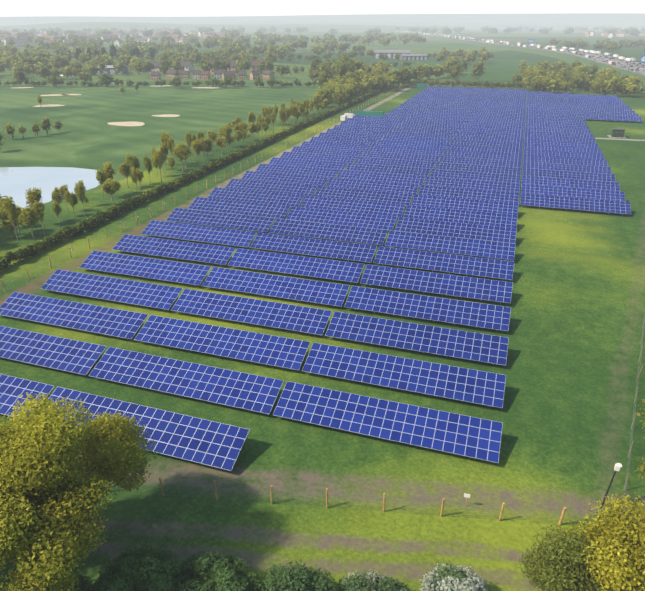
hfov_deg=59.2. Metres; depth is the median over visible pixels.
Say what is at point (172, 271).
solar table
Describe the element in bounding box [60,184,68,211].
young tree
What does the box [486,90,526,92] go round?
solar table
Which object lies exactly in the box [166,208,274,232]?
solar table
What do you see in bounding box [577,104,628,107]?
solar table
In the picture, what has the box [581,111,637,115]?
solar table
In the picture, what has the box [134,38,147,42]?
town house
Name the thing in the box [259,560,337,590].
bush
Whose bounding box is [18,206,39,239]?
young tree
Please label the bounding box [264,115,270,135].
young tree
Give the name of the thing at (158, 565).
bush
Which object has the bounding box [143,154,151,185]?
young tree
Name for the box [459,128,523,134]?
solar table
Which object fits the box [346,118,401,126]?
solar table
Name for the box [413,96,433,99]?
solar table
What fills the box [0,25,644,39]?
trees
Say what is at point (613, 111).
solar table
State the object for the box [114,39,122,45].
town house
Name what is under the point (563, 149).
solar table
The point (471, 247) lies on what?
solar table
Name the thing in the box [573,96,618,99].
solar table
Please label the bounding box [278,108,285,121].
young tree
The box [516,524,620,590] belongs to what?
bush
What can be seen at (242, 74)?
house
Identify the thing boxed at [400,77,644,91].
hedge
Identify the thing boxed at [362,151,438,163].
solar table
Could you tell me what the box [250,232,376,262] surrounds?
solar table
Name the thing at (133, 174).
young tree
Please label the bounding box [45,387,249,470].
solar table
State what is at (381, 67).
yellow copse
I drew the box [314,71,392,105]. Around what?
tree belt
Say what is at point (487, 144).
solar table
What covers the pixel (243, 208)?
solar table
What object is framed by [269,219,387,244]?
solar table
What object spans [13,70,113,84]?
trees
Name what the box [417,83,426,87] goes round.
container
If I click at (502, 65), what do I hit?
ground
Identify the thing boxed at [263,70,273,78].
house
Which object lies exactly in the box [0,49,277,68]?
woods
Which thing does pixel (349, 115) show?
van
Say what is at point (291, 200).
solar table
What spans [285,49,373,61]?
trees
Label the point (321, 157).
solar table
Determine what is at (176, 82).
trees
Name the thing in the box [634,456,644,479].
tree
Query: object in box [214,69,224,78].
house
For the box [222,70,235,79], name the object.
house
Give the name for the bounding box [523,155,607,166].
solar table
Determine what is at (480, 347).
solar table
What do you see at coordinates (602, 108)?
solar table
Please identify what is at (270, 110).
young tree
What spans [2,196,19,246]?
young tree
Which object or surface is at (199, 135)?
young tree
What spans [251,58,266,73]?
house
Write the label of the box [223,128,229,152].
young tree
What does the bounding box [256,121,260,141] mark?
young tree
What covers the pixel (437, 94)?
solar table
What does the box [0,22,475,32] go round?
hill ridge
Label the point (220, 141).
young tree
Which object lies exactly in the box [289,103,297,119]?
young tree
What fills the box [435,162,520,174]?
solar table
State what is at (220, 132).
young tree
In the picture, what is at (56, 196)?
young tree
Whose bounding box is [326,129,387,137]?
solar table
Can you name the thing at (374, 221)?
solar table
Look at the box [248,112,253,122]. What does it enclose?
young tree
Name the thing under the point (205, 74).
house
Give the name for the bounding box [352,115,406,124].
solar table
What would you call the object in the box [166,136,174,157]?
young tree
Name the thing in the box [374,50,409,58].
barn
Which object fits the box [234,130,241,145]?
young tree
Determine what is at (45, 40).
town house
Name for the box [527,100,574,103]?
solar table
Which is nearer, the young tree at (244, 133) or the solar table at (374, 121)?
the young tree at (244, 133)
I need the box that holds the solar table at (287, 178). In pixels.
[241,171,327,186]
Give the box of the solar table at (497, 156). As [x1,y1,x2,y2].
[443,150,521,160]
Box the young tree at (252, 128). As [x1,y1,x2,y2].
[247,122,258,142]
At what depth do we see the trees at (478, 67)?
527.69 m
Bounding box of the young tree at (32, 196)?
[24,187,41,224]
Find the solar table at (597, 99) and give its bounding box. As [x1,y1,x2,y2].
[574,98,621,101]
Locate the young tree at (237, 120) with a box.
[235,116,241,123]
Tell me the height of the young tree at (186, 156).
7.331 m
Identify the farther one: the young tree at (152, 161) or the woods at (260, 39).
the woods at (260, 39)
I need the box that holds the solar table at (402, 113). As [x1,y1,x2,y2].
[388,111,413,117]
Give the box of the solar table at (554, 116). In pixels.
[526,114,582,119]
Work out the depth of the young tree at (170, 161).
145.96 m
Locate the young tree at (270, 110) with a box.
[268,106,272,119]
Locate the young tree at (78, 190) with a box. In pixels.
[74,182,88,216]
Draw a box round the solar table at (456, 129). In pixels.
[398,124,458,133]
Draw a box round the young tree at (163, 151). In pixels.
[159,145,166,172]
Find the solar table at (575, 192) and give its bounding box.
[521,184,624,201]
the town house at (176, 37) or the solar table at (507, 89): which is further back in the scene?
the town house at (176, 37)
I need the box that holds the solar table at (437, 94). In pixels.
[419,92,438,95]
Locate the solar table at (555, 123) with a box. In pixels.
[525,120,586,126]
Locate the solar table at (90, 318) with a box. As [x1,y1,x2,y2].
[0,292,148,338]
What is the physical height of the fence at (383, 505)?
2.134 m
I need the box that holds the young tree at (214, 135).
[211,130,216,151]
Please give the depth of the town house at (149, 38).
1197.34 m
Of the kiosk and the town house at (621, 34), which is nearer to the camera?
the kiosk
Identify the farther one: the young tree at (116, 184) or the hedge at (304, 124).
the hedge at (304, 124)
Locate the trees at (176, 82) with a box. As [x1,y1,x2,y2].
[171,75,275,86]
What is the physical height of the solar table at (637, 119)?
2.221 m
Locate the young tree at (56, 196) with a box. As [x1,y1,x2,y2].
[51,186,64,214]
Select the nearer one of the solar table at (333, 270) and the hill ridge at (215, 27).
the solar table at (333, 270)
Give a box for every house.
[12,38,27,46]
[39,39,54,49]
[75,32,87,35]
[86,36,98,40]
[101,35,118,42]
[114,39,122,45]
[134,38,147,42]
[147,36,153,41]
[149,60,162,73]
[151,71,160,79]
[166,69,176,78]
[172,34,180,41]
[173,60,192,72]
[176,70,189,78]
[179,37,186,43]
[192,69,200,78]
[201,70,210,78]
[205,59,215,73]
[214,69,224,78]
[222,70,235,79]
[225,60,237,72]
[238,70,246,78]
[250,70,259,79]
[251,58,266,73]
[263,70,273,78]
[608,32,615,37]
[615,32,625,36]
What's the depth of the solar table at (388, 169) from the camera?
149.24 m
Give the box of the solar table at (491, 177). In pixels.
[430,169,520,183]
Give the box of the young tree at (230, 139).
[224,135,234,151]
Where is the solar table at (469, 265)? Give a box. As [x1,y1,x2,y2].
[373,246,513,280]
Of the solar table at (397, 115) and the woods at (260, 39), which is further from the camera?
the woods at (260, 39)
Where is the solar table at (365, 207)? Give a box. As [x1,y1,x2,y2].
[300,196,404,216]
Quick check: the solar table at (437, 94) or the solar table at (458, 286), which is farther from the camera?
the solar table at (437, 94)
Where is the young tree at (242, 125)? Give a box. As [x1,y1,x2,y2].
[238,122,248,140]
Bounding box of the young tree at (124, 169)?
[118,162,131,187]
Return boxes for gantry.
[522,39,549,46]
[628,56,644,71]
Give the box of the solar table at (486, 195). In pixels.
[418,185,518,202]
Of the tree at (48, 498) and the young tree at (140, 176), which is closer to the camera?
the tree at (48, 498)
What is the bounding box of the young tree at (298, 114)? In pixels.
[294,110,301,123]
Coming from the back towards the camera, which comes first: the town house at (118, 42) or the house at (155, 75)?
the town house at (118, 42)
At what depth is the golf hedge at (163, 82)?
355.96 m
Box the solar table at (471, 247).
[385,230,515,259]
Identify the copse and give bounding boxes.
[305,52,364,89]
[357,61,392,75]
[510,59,643,94]
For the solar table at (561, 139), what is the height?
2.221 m
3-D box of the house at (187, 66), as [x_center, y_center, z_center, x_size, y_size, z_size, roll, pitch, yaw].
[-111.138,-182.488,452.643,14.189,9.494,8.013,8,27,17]
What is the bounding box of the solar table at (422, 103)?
[403,102,426,106]
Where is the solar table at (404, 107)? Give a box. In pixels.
[396,106,420,111]
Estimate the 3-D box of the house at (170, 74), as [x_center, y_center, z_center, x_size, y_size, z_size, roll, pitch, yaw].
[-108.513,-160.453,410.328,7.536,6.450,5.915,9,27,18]
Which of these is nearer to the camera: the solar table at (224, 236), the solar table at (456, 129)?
the solar table at (224, 236)
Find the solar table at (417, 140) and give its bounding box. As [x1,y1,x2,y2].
[382,136,449,146]
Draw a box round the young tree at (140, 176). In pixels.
[136,168,143,191]
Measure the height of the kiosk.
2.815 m
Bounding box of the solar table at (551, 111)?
[526,109,579,113]
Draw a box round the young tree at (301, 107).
[298,100,303,114]
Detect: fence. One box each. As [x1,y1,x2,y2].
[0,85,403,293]
[105,476,624,525]
[621,310,644,514]
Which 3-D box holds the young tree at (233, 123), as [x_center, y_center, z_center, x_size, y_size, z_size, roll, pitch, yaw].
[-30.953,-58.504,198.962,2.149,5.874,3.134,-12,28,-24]
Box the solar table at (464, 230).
[394,217,516,242]
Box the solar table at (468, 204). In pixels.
[411,194,518,214]
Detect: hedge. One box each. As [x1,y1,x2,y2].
[0,78,320,86]
[0,249,25,270]
[13,169,201,259]
[199,130,286,175]
[283,107,338,134]
[335,93,370,111]
[368,84,393,95]
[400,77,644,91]
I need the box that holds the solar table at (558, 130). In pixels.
[525,127,590,133]
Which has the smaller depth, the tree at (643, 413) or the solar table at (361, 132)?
the tree at (643, 413)
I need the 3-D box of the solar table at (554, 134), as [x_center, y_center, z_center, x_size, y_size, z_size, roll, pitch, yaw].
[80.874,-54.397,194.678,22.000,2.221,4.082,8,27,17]
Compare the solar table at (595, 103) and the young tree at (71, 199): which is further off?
the solar table at (595, 103)
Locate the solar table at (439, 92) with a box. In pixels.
[421,91,441,94]
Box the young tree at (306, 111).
[303,108,308,115]
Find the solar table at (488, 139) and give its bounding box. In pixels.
[454,136,522,143]
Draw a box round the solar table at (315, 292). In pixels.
[202,267,349,306]
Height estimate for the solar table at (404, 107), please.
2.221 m
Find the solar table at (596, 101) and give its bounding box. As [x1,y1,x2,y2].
[575,100,623,103]
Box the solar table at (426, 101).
[407,100,429,104]
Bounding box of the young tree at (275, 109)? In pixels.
[273,104,277,126]
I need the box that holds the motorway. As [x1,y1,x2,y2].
[388,31,644,89]
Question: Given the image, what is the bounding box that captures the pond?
[0,167,99,207]
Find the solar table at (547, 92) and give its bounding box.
[527,91,569,93]
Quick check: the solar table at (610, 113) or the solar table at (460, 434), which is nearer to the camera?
the solar table at (460, 434)
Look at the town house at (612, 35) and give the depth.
1530.08 m
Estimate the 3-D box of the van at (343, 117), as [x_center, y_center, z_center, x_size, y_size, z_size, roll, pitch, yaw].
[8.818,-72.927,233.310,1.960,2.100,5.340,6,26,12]
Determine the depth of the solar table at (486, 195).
128.25 m
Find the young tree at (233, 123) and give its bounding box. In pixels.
[231,120,235,134]
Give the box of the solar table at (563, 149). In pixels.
[523,144,600,153]
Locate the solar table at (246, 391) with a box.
[89,347,283,413]
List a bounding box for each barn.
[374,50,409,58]
[399,54,427,59]
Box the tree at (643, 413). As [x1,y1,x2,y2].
[637,399,644,436]
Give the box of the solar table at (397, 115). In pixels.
[383,114,409,120]
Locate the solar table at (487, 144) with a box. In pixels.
[450,140,522,148]
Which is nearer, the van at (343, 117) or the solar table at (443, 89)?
the van at (343, 117)
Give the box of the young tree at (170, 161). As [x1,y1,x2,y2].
[167,156,174,174]
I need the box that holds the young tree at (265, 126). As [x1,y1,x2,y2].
[261,122,268,130]
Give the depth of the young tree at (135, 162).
138.12 m
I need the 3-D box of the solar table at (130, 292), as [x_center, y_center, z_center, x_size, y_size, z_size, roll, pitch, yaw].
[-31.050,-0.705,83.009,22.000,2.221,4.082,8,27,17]
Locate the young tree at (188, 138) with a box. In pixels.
[184,131,191,161]
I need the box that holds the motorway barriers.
[394,31,644,74]
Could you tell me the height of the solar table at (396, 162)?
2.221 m
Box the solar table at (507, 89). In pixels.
[487,88,526,90]
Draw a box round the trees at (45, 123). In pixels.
[1,78,234,138]
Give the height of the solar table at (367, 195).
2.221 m
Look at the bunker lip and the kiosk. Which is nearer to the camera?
the kiosk
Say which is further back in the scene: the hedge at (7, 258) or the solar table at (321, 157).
the solar table at (321, 157)
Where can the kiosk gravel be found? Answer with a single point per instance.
(620, 139)
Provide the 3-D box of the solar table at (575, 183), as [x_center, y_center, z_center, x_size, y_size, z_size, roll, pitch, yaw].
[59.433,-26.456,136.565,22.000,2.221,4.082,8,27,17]
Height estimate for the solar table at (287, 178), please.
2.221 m
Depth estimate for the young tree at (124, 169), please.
135.69 m
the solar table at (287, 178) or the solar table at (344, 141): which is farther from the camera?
the solar table at (344, 141)
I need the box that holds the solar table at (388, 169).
[346,163,429,177]
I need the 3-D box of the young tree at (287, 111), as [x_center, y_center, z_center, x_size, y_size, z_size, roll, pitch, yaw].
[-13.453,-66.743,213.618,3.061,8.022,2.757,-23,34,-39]
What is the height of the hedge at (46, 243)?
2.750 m
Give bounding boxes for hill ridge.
[0,13,644,23]
[0,20,644,28]
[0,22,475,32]
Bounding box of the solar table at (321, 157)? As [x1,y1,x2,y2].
[280,152,355,164]
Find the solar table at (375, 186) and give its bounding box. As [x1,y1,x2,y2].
[325,178,418,195]
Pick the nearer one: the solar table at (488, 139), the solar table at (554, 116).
the solar table at (488, 139)
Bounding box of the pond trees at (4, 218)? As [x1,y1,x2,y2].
[0,130,18,238]
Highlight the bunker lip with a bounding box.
[105,121,146,126]
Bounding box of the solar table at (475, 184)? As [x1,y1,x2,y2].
[424,177,519,192]
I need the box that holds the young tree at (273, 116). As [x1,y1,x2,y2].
[270,111,275,133]
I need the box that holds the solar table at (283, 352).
[134,315,309,369]
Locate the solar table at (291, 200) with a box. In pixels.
[208,187,304,206]
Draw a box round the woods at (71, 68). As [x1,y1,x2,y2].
[0,55,154,78]
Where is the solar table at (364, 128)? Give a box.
[333,125,392,135]
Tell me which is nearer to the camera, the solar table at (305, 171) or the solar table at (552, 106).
the solar table at (305, 171)
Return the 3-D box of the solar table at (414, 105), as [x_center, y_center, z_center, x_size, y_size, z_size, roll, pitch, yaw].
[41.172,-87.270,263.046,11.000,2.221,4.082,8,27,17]
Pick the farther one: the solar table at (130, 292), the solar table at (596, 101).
the solar table at (596, 101)
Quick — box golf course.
[0,81,330,226]
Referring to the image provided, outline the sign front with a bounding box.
[464,493,469,506]
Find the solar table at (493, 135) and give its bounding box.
[456,131,523,138]
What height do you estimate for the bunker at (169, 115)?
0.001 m
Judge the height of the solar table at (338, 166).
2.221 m
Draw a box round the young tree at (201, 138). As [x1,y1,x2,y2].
[200,137,206,161]
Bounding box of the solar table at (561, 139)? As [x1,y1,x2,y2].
[524,135,595,142]
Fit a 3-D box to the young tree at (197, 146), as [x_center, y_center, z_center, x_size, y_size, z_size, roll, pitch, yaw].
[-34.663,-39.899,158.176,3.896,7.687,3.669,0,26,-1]
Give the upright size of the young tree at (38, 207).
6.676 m
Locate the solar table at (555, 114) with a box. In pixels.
[526,112,581,116]
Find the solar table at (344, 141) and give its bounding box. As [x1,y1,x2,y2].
[310,137,376,147]
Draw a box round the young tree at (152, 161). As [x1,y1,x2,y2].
[151,155,157,176]
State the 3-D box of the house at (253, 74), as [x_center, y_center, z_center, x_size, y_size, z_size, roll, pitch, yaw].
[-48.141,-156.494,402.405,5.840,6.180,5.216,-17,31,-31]
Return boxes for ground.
[0,29,644,92]
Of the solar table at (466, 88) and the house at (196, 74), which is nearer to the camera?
the solar table at (466, 88)
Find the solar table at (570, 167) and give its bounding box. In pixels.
[522,161,610,173]
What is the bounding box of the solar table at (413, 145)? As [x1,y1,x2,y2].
[376,141,446,151]
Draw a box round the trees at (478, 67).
[436,47,491,80]
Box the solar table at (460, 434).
[273,381,502,462]
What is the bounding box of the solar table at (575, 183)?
[521,176,619,190]
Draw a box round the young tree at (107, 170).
[102,162,115,194]
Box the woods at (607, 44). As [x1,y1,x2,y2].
[548,37,644,51]
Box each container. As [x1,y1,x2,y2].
[355,110,383,116]
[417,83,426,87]
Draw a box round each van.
[340,115,346,120]
[344,113,355,117]
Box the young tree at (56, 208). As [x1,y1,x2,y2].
[51,201,61,226]
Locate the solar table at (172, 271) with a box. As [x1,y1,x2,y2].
[79,250,211,285]
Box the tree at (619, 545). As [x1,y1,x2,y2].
[555,492,644,590]
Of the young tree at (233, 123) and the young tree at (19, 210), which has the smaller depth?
the young tree at (19, 210)
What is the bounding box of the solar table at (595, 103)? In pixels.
[576,102,626,105]
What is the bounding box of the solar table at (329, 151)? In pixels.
[291,146,362,157]
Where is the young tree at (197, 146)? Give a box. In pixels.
[191,138,204,166]
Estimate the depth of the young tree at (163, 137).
157.19 m
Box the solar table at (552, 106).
[526,104,577,108]
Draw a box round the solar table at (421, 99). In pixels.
[410,98,431,102]
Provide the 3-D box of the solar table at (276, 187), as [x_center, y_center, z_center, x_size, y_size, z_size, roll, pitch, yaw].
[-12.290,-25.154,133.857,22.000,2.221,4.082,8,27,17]
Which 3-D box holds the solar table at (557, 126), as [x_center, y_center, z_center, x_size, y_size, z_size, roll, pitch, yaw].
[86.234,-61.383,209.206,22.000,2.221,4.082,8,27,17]
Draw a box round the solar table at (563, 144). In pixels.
[524,140,597,148]
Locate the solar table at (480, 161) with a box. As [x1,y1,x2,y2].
[439,156,521,167]
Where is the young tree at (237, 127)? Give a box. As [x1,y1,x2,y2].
[233,124,240,132]
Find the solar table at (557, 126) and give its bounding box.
[525,124,588,129]
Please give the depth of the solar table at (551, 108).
253.12 m
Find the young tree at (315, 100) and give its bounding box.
[313,95,318,107]
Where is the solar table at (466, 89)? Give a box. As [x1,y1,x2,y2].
[446,88,484,92]
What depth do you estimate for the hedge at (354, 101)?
279.00 m
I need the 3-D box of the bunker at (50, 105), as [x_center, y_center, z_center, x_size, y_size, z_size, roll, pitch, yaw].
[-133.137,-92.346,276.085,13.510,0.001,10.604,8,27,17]
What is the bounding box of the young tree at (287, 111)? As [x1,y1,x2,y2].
[284,107,289,128]
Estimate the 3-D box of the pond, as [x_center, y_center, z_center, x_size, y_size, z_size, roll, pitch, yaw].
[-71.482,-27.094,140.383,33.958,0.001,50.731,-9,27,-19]
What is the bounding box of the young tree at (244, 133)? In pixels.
[240,128,248,139]
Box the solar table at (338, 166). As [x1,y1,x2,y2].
[269,157,346,170]
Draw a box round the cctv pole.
[600,463,621,507]
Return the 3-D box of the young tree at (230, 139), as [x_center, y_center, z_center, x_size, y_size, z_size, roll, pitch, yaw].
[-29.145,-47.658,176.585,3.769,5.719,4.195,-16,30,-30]
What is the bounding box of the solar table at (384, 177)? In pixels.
[336,170,424,185]
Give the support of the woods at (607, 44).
on the ground
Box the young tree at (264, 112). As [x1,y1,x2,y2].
[261,105,268,131]
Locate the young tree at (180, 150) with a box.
[173,141,191,173]
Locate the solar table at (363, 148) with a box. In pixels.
[300,141,370,153]
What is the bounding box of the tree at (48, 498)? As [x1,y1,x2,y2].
[0,392,158,590]
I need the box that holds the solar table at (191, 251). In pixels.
[112,234,235,265]
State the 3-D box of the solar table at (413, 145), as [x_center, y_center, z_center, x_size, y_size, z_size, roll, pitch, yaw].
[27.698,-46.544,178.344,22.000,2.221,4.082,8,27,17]
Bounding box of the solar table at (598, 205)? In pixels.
[520,193,630,215]
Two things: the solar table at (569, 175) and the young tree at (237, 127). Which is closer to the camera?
the solar table at (569, 175)
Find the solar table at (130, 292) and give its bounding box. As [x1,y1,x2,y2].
[40,269,182,309]
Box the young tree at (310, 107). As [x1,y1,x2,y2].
[309,103,312,117]
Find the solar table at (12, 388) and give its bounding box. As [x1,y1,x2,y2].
[0,374,54,419]
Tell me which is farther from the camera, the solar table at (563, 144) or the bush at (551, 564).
the solar table at (563, 144)
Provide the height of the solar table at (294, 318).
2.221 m
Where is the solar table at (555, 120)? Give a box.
[525,117,584,122]
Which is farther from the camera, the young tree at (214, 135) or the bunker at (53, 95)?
the bunker at (53, 95)
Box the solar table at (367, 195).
[314,186,412,205]
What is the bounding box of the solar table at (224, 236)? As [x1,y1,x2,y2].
[141,220,256,246]
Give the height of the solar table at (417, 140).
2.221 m
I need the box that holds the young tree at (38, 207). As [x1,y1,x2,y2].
[31,200,45,234]
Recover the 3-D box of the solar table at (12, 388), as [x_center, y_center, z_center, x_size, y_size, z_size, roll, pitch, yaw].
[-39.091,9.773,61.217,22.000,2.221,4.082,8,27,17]
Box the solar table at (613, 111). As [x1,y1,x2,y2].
[580,109,634,112]
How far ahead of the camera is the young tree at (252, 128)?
188.02 m
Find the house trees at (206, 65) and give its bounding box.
[133,56,291,75]
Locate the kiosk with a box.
[607,128,625,137]
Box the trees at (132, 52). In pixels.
[64,42,155,59]
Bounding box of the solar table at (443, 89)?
[426,88,445,90]
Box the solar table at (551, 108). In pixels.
[526,107,578,110]
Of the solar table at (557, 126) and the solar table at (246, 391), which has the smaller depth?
the solar table at (246, 391)
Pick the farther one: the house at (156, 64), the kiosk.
the house at (156, 64)
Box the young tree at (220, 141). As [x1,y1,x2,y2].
[215,136,225,155]
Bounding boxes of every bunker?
[33,104,64,106]
[40,94,66,95]
[107,121,144,125]
[152,114,179,116]
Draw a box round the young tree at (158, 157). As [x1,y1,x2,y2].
[153,150,165,182]
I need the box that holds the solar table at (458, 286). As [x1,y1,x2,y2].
[360,264,512,303]
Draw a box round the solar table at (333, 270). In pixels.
[228,248,363,282]
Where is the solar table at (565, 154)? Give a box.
[523,149,603,159]
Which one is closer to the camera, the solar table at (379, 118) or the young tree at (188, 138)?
the young tree at (188, 138)
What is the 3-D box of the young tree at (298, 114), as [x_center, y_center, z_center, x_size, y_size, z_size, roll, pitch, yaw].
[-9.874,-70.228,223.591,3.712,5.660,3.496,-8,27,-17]
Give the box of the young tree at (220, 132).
[217,125,230,147]
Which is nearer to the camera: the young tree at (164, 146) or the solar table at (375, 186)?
the solar table at (375, 186)
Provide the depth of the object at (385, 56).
627.73 m
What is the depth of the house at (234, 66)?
449.58 m
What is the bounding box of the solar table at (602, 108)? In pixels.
[578,106,631,110]
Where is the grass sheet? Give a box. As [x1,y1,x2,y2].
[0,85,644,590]
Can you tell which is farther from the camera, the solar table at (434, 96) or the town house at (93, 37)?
the town house at (93, 37)
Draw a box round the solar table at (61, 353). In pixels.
[0,326,106,374]
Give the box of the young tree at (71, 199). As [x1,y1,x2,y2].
[64,191,77,218]
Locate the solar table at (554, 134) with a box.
[524,131,592,138]
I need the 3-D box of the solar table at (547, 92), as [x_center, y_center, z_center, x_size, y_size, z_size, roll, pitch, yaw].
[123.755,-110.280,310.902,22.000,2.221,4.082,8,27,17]
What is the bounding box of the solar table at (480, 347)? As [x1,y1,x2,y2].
[325,311,508,365]
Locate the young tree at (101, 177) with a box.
[95,169,106,198]
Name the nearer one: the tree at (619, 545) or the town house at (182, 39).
the tree at (619, 545)
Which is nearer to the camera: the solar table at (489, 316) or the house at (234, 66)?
the solar table at (489, 316)
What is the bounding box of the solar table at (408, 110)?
[392,108,416,113]
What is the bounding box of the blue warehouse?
[85,65,127,73]
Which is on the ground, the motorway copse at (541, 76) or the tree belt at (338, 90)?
the motorway copse at (541, 76)
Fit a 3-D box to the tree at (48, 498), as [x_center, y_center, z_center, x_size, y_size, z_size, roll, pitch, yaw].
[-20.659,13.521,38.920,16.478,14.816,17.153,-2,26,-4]
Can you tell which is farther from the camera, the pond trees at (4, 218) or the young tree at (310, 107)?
the young tree at (310, 107)
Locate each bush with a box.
[58,570,97,590]
[93,542,195,590]
[172,550,265,590]
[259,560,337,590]
[337,569,415,590]
[419,561,499,590]
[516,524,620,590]
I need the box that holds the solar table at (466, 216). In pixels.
[403,205,517,227]
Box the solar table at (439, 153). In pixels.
[369,146,442,157]
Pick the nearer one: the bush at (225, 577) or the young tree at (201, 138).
the bush at (225, 577)
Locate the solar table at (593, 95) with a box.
[572,94,616,97]
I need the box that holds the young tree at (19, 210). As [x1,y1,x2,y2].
[16,204,22,233]
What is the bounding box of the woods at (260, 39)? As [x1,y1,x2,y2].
[147,31,426,49]
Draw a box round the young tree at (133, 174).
[130,167,137,194]
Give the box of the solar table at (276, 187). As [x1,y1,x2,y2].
[225,179,316,195]
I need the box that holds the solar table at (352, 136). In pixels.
[318,132,382,143]
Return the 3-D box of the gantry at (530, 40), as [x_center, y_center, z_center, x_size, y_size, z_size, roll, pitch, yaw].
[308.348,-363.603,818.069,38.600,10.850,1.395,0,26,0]
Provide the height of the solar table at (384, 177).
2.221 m
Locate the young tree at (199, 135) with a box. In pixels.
[196,131,204,139]
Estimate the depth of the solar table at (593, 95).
297.64 m
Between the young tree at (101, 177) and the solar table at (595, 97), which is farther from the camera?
the solar table at (595, 97)
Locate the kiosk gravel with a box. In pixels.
[595,137,644,140]
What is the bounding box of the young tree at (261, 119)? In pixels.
[258,116,264,133]
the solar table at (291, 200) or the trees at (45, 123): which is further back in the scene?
the trees at (45, 123)
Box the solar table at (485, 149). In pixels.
[447,145,522,154]
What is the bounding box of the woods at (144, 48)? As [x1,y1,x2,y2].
[0,39,366,59]
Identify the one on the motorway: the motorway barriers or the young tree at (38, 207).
the motorway barriers
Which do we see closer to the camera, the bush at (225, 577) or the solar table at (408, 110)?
the bush at (225, 577)
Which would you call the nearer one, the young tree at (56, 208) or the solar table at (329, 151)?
the young tree at (56, 208)
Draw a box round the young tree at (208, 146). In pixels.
[202,137,212,161]
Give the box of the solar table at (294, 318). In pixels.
[171,289,331,334]
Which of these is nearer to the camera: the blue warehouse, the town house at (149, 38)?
the blue warehouse
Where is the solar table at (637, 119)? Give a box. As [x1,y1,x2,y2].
[583,114,641,122]
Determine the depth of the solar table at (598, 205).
121.72 m
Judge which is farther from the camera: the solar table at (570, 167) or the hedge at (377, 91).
the hedge at (377, 91)
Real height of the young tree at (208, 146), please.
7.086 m
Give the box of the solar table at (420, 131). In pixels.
[393,128,455,137]
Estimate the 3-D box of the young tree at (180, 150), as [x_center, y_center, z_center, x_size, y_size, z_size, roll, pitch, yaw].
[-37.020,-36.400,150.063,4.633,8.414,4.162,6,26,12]
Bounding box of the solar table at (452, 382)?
[302,342,505,407]
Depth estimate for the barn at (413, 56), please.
611.16 m
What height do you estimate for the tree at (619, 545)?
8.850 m
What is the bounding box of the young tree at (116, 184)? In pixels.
[102,179,120,204]
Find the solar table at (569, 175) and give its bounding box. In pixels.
[522,168,615,181]
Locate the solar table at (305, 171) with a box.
[256,164,337,178]
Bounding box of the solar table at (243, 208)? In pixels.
[188,197,290,218]
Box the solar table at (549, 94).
[527,93,570,95]
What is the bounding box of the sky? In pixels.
[0,0,644,16]
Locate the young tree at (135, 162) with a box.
[126,153,140,184]
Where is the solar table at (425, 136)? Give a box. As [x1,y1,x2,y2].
[388,132,452,141]
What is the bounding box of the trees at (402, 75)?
[383,58,470,87]
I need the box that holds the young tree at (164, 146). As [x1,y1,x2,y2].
[161,143,168,167]
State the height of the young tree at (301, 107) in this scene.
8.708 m
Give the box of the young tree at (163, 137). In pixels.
[160,130,169,164]
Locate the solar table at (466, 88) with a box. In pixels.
[448,87,485,90]
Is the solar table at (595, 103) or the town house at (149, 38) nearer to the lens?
the solar table at (595, 103)
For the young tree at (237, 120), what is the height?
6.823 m
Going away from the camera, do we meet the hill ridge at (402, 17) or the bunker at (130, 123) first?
the bunker at (130, 123)
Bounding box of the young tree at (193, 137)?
[191,133,195,156]
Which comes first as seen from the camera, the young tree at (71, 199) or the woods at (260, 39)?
the young tree at (71, 199)
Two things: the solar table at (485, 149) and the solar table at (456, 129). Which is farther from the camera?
the solar table at (456, 129)
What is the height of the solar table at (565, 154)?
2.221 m
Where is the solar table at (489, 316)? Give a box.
[344,286,510,330]
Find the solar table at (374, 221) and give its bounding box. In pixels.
[286,206,396,230]
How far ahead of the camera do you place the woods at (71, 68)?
430.72 m
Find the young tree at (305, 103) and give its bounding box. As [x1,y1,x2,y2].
[303,100,308,120]
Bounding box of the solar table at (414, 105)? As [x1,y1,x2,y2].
[400,104,423,109]
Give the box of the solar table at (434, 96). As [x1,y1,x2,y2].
[416,94,436,98]
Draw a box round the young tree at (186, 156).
[178,145,189,170]
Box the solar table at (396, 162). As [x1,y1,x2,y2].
[354,157,434,170]
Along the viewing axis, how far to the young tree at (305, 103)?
230.30 m

